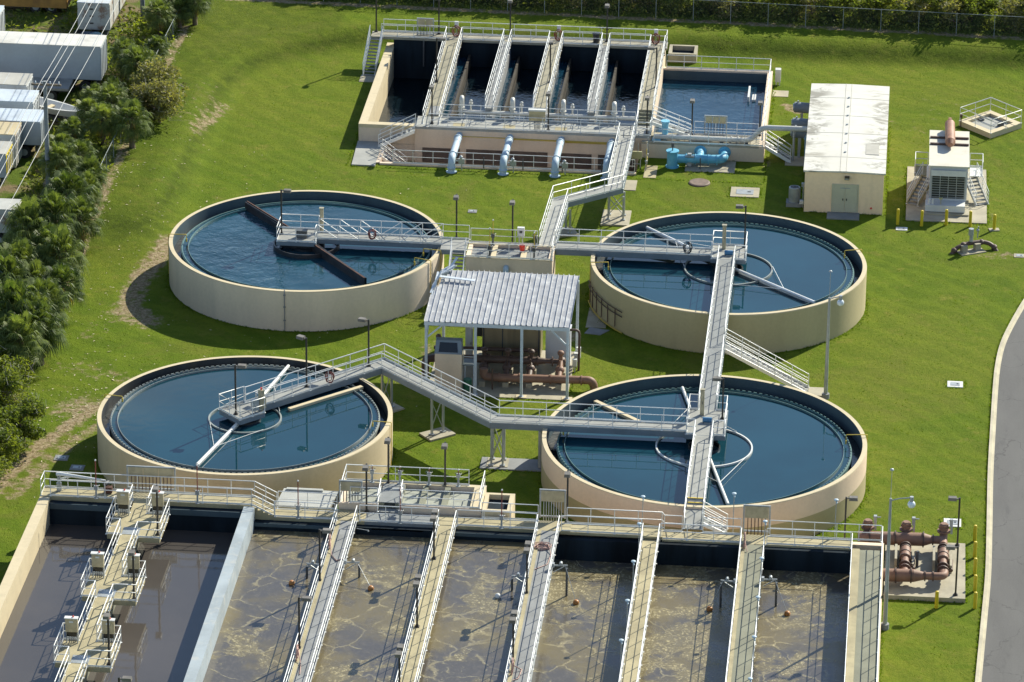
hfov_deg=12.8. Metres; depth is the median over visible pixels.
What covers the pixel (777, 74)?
meter cabinet
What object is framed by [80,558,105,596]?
guard rail
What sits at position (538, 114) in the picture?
control cabinet
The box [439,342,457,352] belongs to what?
window
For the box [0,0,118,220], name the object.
overhead wire
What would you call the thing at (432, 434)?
bridge support
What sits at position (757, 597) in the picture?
sensor post
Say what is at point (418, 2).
undergrowth
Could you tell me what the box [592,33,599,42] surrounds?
trash bin
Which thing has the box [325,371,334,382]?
life ring
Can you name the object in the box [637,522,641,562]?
sensor post
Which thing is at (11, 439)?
broadleaf tree
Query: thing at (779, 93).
concrete pad
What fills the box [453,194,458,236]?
lamp post
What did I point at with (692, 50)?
concrete vault
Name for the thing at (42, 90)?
overhead wire
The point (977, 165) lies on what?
guard rail
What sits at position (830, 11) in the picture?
bush
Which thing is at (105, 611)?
guard rail
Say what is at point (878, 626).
guard rail
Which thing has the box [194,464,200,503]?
sluice valve
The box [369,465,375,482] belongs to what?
sluice valve
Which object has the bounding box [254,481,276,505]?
guard rail
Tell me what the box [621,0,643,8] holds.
bush
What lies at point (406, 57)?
filter block
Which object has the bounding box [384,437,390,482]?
lamp post
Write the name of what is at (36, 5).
shipping container
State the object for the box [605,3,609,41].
lamp post
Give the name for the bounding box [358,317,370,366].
lamp post
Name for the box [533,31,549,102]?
guard rail
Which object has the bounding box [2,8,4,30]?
door
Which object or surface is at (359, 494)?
guard rail
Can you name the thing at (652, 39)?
hose coil
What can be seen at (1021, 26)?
bush
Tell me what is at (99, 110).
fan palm
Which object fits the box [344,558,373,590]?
float switch
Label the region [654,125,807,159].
air pipe
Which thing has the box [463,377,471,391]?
drum
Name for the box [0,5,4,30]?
truck box
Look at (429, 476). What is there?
sluice valve
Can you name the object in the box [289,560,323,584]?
float switch
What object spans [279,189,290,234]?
lamp post
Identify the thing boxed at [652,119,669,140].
valve actuator
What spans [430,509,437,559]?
lamp post
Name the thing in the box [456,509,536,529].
guard rail
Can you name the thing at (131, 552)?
lamp post
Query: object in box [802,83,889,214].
blower building
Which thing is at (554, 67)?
guard rail
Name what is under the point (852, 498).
lamp post
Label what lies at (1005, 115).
guard rail
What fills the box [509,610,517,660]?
lamp post
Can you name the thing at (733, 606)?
guard rail
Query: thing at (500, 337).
steel tank
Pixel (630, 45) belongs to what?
guard rail
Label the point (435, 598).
guard rail
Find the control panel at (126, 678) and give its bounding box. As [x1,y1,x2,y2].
[118,676,131,681]
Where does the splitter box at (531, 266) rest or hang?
on the lawn at (838, 56)
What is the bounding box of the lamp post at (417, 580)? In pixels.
[413,574,421,627]
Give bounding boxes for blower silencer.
[790,125,806,157]
[791,116,807,149]
[793,100,809,117]
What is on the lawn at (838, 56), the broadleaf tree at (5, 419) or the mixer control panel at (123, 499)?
the broadleaf tree at (5, 419)
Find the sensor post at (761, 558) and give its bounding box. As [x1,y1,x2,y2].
[759,557,763,597]
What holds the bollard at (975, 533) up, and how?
on the lawn at (838, 56)
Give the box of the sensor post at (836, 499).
[834,498,838,536]
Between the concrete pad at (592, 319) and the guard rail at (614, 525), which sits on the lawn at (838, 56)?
the concrete pad at (592, 319)
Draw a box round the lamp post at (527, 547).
[523,541,530,592]
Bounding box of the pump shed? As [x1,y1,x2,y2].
[424,257,579,398]
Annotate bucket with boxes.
[519,244,524,250]
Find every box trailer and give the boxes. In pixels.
[0,31,107,91]
[0,72,32,89]
[0,89,39,109]
[0,108,43,158]
[0,141,13,183]
[0,198,21,246]
[73,0,125,34]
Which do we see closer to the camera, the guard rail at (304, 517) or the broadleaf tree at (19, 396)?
the guard rail at (304, 517)
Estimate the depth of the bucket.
322.72 m
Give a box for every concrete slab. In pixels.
[275,487,338,507]
[352,141,379,166]
[430,350,573,400]
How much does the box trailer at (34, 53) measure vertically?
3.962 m
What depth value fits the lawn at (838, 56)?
335.48 m
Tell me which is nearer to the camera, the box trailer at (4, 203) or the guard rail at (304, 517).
the guard rail at (304, 517)
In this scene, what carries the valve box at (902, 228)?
on the lawn at (838, 56)
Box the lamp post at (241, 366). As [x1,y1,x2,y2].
[233,363,246,414]
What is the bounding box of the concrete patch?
[584,327,608,334]
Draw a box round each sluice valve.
[92,459,98,498]
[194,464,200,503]
[295,480,301,518]
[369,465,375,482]
[396,466,401,484]
[397,485,403,523]
[426,467,432,485]
[455,469,461,486]
[488,228,492,257]
[491,219,494,245]
[498,489,504,528]
[531,232,535,259]
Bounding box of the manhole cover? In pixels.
[688,178,709,186]
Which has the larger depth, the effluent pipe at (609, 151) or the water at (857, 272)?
the effluent pipe at (609, 151)
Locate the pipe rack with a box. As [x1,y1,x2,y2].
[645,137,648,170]
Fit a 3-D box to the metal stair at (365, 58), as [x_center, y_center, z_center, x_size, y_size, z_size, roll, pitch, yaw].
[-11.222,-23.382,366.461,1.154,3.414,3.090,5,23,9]
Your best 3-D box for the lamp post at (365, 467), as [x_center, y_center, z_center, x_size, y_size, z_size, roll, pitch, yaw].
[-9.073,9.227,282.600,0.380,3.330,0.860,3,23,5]
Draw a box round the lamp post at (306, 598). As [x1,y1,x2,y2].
[298,596,311,648]
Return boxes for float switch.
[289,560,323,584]
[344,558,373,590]
[495,572,528,598]
[550,561,578,604]
[707,577,737,611]
[761,575,789,615]
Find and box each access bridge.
[218,343,687,437]
[276,214,443,248]
[538,122,634,245]
[555,228,712,261]
[682,394,727,531]
[698,230,747,409]
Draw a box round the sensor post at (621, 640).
[619,639,623,680]
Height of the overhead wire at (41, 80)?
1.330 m
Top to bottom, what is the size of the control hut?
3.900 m
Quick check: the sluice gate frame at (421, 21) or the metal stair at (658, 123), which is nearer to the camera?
the metal stair at (658, 123)
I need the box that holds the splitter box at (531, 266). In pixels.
[465,242,554,273]
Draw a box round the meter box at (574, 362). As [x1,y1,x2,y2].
[572,358,576,372]
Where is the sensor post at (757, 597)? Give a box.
[756,596,759,635]
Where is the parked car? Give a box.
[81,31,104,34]
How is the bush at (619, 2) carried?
on the lawn at (838, 56)
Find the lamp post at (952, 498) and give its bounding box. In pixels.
[948,496,960,546]
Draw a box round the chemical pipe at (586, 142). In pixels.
[462,136,606,144]
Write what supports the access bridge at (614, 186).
on the bridge support at (618, 217)
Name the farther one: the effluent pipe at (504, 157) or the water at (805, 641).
the effluent pipe at (504, 157)
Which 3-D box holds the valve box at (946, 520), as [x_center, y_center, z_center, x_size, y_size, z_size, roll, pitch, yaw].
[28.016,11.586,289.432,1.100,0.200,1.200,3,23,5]
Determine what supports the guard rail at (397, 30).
on the filter block
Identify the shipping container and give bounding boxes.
[0,0,70,12]
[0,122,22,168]
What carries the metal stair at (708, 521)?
attached to the access bridge at (700, 434)
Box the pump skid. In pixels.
[857,515,956,582]
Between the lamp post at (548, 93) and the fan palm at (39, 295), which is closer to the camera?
the fan palm at (39, 295)
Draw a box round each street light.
[822,270,843,399]
[881,468,914,630]
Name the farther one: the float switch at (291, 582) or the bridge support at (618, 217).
the bridge support at (618, 217)
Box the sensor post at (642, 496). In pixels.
[641,495,644,523]
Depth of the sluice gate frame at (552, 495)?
282.87 m
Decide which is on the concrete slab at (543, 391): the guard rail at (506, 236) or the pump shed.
the pump shed
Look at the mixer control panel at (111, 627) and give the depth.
264.29 m
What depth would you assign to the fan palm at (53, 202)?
326.16 m
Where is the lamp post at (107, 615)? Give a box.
[102,611,110,665]
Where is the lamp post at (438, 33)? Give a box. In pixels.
[437,0,439,34]
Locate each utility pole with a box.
[31,81,60,186]
[140,0,144,16]
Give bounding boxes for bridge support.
[381,374,403,412]
[419,399,455,441]
[486,429,508,467]
[559,209,578,237]
[600,191,631,226]
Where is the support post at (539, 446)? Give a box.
[538,431,541,467]
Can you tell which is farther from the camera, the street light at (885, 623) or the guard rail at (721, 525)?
the guard rail at (721, 525)
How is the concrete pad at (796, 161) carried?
on the lawn at (838, 56)
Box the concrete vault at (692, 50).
[668,44,697,62]
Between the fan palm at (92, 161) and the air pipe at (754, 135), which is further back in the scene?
the air pipe at (754, 135)
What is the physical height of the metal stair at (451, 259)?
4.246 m
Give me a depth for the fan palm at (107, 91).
351.08 m
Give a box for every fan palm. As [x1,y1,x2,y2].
[0,194,53,261]
[0,236,45,274]
[0,248,31,284]
[0,274,34,323]
[0,309,49,370]
[0,310,31,358]
[2,297,59,365]
[17,299,70,365]
[22,258,50,282]
[25,275,74,329]
[27,288,58,326]
[29,219,76,265]
[31,187,83,246]
[35,223,91,284]
[36,140,82,181]
[39,260,87,319]
[40,169,98,217]
[49,131,73,155]
[55,116,88,140]
[58,194,104,252]
[63,138,97,167]
[72,168,103,218]
[73,96,102,129]
[74,154,109,198]
[78,83,101,108]
[83,101,122,144]
[88,82,127,107]
[101,75,127,98]
[108,36,136,65]
[110,98,136,122]
[114,49,135,81]
[120,43,155,84]
[139,0,176,35]
[142,34,170,57]
[145,48,159,77]
[167,0,195,27]
[181,0,214,24]
[972,0,1002,19]
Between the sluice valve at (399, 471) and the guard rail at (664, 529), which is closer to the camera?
the guard rail at (664, 529)
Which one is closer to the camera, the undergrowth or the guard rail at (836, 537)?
the guard rail at (836, 537)
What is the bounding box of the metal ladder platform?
[462,349,473,391]
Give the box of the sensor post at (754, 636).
[752,635,756,677]
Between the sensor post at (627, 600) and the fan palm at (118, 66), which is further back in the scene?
the fan palm at (118, 66)
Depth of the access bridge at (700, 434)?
290.84 m
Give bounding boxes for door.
[0,12,1,30]
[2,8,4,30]
[15,131,18,165]
[18,125,22,159]
[832,185,844,211]
[844,185,857,212]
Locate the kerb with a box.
[975,299,1023,681]
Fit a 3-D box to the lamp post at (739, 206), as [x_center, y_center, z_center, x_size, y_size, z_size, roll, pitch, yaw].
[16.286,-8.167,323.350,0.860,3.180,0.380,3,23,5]
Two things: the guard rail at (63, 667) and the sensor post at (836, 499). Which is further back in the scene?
the sensor post at (836, 499)
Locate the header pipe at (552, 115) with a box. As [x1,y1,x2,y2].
[458,95,634,122]
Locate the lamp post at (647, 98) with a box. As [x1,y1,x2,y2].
[645,95,649,133]
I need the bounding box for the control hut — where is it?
[434,337,462,393]
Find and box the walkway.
[440,224,469,254]
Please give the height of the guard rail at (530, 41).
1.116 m
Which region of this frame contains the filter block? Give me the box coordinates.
[359,31,667,170]
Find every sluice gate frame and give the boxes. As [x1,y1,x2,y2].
[126,465,175,490]
[339,480,362,501]
[417,18,433,35]
[539,489,565,520]
[704,115,726,135]
[743,504,770,534]
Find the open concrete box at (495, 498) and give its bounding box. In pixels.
[482,492,514,517]
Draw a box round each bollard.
[896,209,899,224]
[920,210,923,225]
[934,591,938,608]
[944,209,947,225]
[968,211,971,226]
[973,525,976,541]
[973,541,976,557]
[973,558,976,574]
[973,574,976,591]
[973,592,977,608]
[993,214,995,229]
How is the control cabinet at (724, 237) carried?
on the access bridge at (713, 358)
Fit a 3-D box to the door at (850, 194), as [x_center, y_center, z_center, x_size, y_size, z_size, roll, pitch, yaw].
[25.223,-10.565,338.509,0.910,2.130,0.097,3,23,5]
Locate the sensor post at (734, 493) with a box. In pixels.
[732,492,736,528]
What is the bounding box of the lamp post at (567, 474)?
[564,470,570,521]
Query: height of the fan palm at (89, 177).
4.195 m
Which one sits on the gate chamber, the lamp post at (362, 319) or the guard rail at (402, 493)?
the guard rail at (402, 493)
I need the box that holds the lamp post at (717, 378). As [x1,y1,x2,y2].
[712,376,723,419]
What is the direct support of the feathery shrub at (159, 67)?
on the lawn at (838, 56)
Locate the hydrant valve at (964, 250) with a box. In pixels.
[950,226,997,255]
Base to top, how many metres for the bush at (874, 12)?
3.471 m
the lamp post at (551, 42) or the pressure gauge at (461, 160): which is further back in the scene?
the lamp post at (551, 42)
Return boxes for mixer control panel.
[64,615,78,642]
[90,551,104,577]
[101,617,114,644]
[116,489,129,514]
[126,553,139,579]
[151,490,163,516]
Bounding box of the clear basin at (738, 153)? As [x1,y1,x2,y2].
[641,67,772,161]
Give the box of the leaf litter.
[28,25,404,497]
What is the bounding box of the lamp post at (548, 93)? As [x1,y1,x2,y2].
[546,91,550,129]
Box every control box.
[517,227,524,242]
[631,144,641,167]
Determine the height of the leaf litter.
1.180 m
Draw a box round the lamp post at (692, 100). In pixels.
[690,98,694,134]
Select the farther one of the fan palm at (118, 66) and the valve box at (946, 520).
the fan palm at (118, 66)
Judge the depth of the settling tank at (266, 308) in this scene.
319.28 m
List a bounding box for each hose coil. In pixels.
[295,644,300,674]
[328,534,342,560]
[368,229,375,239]
[451,25,460,35]
[511,658,521,680]
[533,542,551,568]
[554,29,562,40]
[651,33,659,43]
[683,242,692,253]
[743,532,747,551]
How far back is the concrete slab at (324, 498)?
285.29 m
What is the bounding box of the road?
[982,309,1023,681]
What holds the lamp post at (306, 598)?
on the aeration basin at (241, 522)
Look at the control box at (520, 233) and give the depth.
323.87 m
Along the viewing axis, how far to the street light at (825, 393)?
305.85 m
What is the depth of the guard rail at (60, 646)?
263.38 m
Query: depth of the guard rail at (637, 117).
351.34 m
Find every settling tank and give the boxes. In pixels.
[97,356,392,505]
[168,190,443,331]
[541,374,867,535]
[589,211,866,354]
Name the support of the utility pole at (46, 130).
on the lawn at (838, 56)
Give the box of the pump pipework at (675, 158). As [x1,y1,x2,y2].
[665,142,730,168]
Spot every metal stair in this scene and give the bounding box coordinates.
[362,25,382,75]
[378,114,415,146]
[380,139,406,161]
[448,237,466,270]
[651,105,691,134]
[702,501,727,531]
[724,328,808,391]
[764,130,791,162]
[906,163,929,206]
[967,162,988,205]
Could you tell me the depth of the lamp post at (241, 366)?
295.03 m
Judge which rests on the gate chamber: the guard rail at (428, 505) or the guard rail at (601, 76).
the guard rail at (428, 505)
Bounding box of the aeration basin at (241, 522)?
[0,487,883,681]
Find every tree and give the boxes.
[0,341,12,372]
[0,354,38,396]
[0,363,28,407]
[0,389,41,424]
[0,408,20,444]
[0,418,33,469]
[0,455,17,491]
[1,391,47,448]
[107,97,154,147]
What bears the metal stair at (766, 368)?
on the lawn at (838, 56)
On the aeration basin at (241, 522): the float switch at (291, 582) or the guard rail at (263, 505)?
the guard rail at (263, 505)
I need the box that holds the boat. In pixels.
[40,96,83,121]
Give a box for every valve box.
[54,455,68,460]
[69,464,84,470]
[468,209,476,212]
[730,187,759,197]
[896,227,906,230]
[944,518,960,527]
[947,381,962,387]
[1014,253,1023,257]
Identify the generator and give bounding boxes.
[922,118,968,216]
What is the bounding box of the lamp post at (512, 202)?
[509,199,514,241]
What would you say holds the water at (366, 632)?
in the aeration basin at (241, 522)
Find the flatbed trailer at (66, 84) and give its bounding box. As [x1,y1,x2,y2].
[33,77,73,99]
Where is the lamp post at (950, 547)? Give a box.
[946,544,958,595]
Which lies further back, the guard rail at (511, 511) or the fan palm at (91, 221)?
the fan palm at (91, 221)
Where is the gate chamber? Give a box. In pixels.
[338,479,486,516]
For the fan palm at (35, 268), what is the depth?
318.59 m
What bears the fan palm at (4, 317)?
on the lawn at (838, 56)
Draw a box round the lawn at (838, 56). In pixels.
[0,0,1023,681]
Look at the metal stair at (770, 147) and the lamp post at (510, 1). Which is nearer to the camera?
the metal stair at (770, 147)
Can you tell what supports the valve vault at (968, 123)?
on the lawn at (838, 56)
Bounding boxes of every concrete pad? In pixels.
[359,75,374,81]
[480,457,540,471]
[586,307,605,327]
[624,180,636,190]
[643,165,657,177]
[685,161,735,172]
[772,90,788,96]
[785,156,803,165]
[808,387,823,396]
[827,212,858,220]
[883,543,964,602]
[906,166,986,223]
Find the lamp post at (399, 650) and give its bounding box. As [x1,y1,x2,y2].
[395,643,403,681]
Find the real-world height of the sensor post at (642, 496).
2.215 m
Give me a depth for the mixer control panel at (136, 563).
272.28 m
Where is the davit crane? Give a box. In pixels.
[56,472,112,493]
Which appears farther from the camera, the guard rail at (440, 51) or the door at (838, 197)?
the guard rail at (440, 51)
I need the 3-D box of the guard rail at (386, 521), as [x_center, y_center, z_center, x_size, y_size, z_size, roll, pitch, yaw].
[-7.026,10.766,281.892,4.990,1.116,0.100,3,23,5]
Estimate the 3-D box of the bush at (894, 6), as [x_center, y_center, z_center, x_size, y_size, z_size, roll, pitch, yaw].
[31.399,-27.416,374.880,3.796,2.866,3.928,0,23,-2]
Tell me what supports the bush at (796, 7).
on the lawn at (838, 56)
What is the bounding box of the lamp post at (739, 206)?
[736,204,746,247]
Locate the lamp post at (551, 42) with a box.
[548,40,553,82]
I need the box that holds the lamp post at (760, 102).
[758,100,762,135]
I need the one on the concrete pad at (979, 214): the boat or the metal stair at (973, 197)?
the metal stair at (973, 197)
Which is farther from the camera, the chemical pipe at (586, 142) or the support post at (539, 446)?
the chemical pipe at (586, 142)
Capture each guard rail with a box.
[40,471,254,496]
[49,480,133,499]
[53,622,79,663]
[54,647,68,681]
[74,650,87,681]
[78,581,96,640]
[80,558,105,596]
[86,624,121,667]
[97,584,113,640]
[104,519,120,575]
[105,496,130,534]
[112,560,146,601]
[121,521,137,576]
[127,484,133,512]
[136,497,170,538]
[148,485,152,513]
[153,484,252,505]
[252,490,274,516]
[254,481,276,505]
[274,501,335,519]
[277,491,337,509]
[283,504,336,681]
[305,506,357,681]
[339,464,469,501]
[349,486,378,503]
[359,505,437,524]
[376,478,380,511]
[381,23,445,38]
[383,19,667,47]
[392,149,634,172]
[395,509,439,681]
[399,479,403,509]
[401,489,478,507]
[414,510,456,681]
[422,26,446,123]
[428,113,618,133]
[439,28,461,121]
[441,104,635,125]
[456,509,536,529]
[462,27,503,40]
[465,242,552,260]
[471,228,537,244]
[478,470,485,508]
[482,502,538,520]
[484,30,504,107]
[493,29,511,108]
[503,514,537,681]
[512,29,549,42]
[527,515,559,681]
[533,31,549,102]
[547,31,562,107]
[551,236,554,258]
[561,515,641,535]
[563,31,601,44]
[567,507,682,531]
[587,32,602,111]
[588,280,621,332]
[594,34,609,112]
[610,33,650,46]
[618,524,643,681]
[635,98,638,133]
[636,120,650,135]
[636,524,659,681]
[639,35,650,109]
[650,97,653,134]
[654,35,665,104]
[654,129,763,146]
[660,523,740,542]
[666,55,771,71]
[694,121,758,136]
[702,517,741,533]
[725,528,741,681]
[751,541,765,680]
[762,61,770,138]
[766,528,850,548]
[770,520,881,541]
[844,533,852,681]
[875,526,882,681]
[914,151,928,172]
[959,97,1021,132]
[969,153,982,175]
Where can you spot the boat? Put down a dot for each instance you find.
(66, 111)
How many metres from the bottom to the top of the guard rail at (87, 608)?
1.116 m
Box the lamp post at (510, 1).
[507,0,512,37]
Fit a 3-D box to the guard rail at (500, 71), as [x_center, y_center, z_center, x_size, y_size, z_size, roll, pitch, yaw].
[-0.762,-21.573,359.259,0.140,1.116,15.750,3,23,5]
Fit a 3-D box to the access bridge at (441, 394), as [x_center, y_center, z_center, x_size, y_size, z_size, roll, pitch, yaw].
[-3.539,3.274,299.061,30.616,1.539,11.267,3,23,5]
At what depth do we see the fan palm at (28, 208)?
324.82 m
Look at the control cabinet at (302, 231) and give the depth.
324.47 m
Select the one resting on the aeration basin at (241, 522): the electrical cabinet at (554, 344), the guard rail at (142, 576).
the guard rail at (142, 576)
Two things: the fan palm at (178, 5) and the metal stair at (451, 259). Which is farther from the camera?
the fan palm at (178, 5)
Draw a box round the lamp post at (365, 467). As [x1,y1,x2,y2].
[362,463,368,512]
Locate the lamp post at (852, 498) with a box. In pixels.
[844,496,857,537]
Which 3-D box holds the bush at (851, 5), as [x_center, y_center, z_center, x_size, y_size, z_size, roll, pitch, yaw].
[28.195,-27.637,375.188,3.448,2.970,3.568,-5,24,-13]
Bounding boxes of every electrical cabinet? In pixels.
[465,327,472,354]
[545,324,571,364]
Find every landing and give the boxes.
[914,166,926,175]
[970,167,981,176]
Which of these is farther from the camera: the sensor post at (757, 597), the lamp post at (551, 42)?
the lamp post at (551, 42)
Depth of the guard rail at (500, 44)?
359.85 m
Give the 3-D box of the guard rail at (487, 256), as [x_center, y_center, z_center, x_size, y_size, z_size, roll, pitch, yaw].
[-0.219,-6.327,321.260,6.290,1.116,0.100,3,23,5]
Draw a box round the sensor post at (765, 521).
[763,520,767,559]
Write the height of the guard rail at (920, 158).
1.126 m
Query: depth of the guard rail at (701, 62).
364.24 m
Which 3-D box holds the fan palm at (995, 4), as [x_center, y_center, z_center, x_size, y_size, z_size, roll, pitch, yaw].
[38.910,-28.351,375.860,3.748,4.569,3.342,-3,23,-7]
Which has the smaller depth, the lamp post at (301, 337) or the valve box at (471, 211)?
the lamp post at (301, 337)
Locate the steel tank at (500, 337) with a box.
[477,323,542,356]
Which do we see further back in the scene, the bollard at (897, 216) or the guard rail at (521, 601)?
the bollard at (897, 216)
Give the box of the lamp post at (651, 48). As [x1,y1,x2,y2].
[647,46,657,87]
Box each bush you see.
[483,0,495,5]
[496,0,522,6]
[513,0,542,6]
[528,0,569,6]
[567,0,589,8]
[583,0,600,9]
[597,0,626,9]
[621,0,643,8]
[630,0,664,13]
[652,0,688,12]
[672,0,708,13]
[692,0,727,14]
[710,0,741,19]
[736,0,769,16]
[753,0,787,17]
[778,0,805,21]
[794,0,830,19]
[811,0,847,23]
[834,0,872,24]
[856,0,891,22]
[871,0,913,25]
[895,0,935,24]
[908,0,952,28]
[934,0,973,29]
[948,0,991,31]
[976,0,1012,29]
[993,0,1015,16]
[997,0,1023,33]
[1017,8,1023,32]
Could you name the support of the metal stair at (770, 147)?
on the lawn at (838, 56)
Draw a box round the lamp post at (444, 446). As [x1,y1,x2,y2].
[441,442,447,486]
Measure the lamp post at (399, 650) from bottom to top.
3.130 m
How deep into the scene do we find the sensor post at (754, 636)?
263.17 m
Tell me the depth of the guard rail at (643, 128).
349.27 m
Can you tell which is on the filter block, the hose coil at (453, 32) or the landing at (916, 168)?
the hose coil at (453, 32)
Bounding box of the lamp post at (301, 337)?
[296,334,308,387]
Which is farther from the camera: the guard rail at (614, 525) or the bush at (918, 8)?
the bush at (918, 8)
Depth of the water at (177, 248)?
326.14 m
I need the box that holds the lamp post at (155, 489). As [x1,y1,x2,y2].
[152,485,159,535]
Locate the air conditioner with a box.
[786,185,803,207]
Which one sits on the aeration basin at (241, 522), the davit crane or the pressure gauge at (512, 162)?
the davit crane
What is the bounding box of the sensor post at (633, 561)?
[631,560,635,595]
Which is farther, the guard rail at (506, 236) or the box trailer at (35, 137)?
the box trailer at (35, 137)
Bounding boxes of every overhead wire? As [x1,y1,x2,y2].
[0,0,92,171]
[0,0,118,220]
[0,1,86,159]
[0,1,99,187]
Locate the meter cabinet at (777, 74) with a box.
[775,68,780,84]
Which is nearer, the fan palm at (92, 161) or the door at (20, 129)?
the fan palm at (92, 161)
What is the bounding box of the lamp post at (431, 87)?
[429,84,433,123]
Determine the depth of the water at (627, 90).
362.34 m
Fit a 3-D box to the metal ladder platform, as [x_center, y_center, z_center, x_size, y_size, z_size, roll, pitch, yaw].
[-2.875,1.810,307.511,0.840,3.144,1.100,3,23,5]
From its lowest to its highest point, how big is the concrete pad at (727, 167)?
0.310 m
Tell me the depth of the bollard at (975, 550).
284.53 m
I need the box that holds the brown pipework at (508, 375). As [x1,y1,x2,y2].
[421,326,597,389]
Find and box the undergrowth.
[0,0,1023,249]
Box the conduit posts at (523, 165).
[483,157,601,172]
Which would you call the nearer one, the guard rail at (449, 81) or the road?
the road
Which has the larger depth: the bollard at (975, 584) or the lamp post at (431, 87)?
the lamp post at (431, 87)
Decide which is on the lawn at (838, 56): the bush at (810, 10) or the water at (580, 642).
the bush at (810, 10)
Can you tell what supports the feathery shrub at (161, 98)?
on the lawn at (838, 56)
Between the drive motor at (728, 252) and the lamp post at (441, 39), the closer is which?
the drive motor at (728, 252)
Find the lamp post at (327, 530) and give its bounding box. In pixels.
[317,528,331,581]
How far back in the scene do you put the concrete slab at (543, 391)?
308.64 m
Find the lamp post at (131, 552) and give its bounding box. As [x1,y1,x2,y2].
[128,548,135,598]
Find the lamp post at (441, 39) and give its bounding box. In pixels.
[435,37,445,81]
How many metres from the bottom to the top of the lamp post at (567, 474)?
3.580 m
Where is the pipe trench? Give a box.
[376,145,635,174]
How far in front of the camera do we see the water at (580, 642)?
273.43 m
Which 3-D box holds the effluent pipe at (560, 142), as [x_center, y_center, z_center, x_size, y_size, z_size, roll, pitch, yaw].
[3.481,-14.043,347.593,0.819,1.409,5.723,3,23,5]
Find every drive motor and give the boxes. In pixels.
[702,417,711,423]
[724,250,732,255]
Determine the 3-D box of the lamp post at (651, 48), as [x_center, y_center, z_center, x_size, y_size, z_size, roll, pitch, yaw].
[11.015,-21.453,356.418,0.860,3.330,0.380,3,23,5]
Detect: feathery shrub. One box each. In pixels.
[120,80,163,118]
[129,55,189,105]
[137,76,187,122]
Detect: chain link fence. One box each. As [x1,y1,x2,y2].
[77,11,177,242]
[323,0,1017,32]
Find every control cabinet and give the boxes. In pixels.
[251,387,265,413]
[296,228,307,238]
[319,207,323,230]
[528,108,545,129]
[700,388,704,414]
[722,224,726,248]
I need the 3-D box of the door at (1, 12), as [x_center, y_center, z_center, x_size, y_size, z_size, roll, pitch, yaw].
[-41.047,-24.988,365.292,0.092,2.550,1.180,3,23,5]
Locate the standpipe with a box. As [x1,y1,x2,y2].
[804,135,806,159]
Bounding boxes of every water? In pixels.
[0,524,233,681]
[102,396,386,437]
[111,366,377,472]
[174,226,436,258]
[183,202,429,289]
[203,529,332,681]
[311,534,435,681]
[379,78,434,122]
[419,539,534,681]
[443,58,467,115]
[456,67,495,117]
[495,60,516,117]
[507,68,541,118]
[531,559,638,681]
[546,62,567,119]
[548,409,860,468]
[558,389,849,504]
[559,71,595,121]
[596,256,860,283]
[597,64,614,121]
[605,224,851,312]
[608,72,643,123]
[639,564,738,681]
[654,79,765,136]
[752,570,849,681]
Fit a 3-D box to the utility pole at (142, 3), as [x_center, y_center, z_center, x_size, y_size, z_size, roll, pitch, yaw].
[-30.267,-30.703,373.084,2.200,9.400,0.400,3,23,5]
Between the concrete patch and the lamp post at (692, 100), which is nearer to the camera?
the concrete patch
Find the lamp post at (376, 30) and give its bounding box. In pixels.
[374,0,377,31]
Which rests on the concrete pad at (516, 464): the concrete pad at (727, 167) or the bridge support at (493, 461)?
the bridge support at (493, 461)
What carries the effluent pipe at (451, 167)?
attached to the filter block
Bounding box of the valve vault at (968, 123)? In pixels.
[959,111,1021,138]
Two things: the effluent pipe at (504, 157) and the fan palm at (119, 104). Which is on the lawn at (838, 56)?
the fan palm at (119, 104)
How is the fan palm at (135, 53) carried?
on the lawn at (838, 56)
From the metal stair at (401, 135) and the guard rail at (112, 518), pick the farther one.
the metal stair at (401, 135)
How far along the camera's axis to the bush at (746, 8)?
376.09 m
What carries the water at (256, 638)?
in the aeration basin at (241, 522)
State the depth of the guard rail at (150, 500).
281.66 m
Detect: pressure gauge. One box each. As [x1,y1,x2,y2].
[456,155,464,169]
[507,158,515,172]
[559,160,567,174]
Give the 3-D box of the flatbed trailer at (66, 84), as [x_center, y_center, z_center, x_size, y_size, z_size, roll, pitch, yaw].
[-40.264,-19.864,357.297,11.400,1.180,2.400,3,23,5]
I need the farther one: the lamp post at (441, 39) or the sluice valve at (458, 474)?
the lamp post at (441, 39)
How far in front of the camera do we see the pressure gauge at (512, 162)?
345.84 m
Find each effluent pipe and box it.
[446,132,462,173]
[498,134,513,175]
[549,136,564,177]
[601,138,614,179]
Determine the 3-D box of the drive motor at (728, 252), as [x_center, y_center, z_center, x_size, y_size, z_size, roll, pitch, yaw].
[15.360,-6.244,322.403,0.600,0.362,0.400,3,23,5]
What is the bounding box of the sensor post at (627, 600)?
[625,599,629,635]
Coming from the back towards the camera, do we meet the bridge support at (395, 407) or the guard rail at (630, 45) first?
the guard rail at (630, 45)
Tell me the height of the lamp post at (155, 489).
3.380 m
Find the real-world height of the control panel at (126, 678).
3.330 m

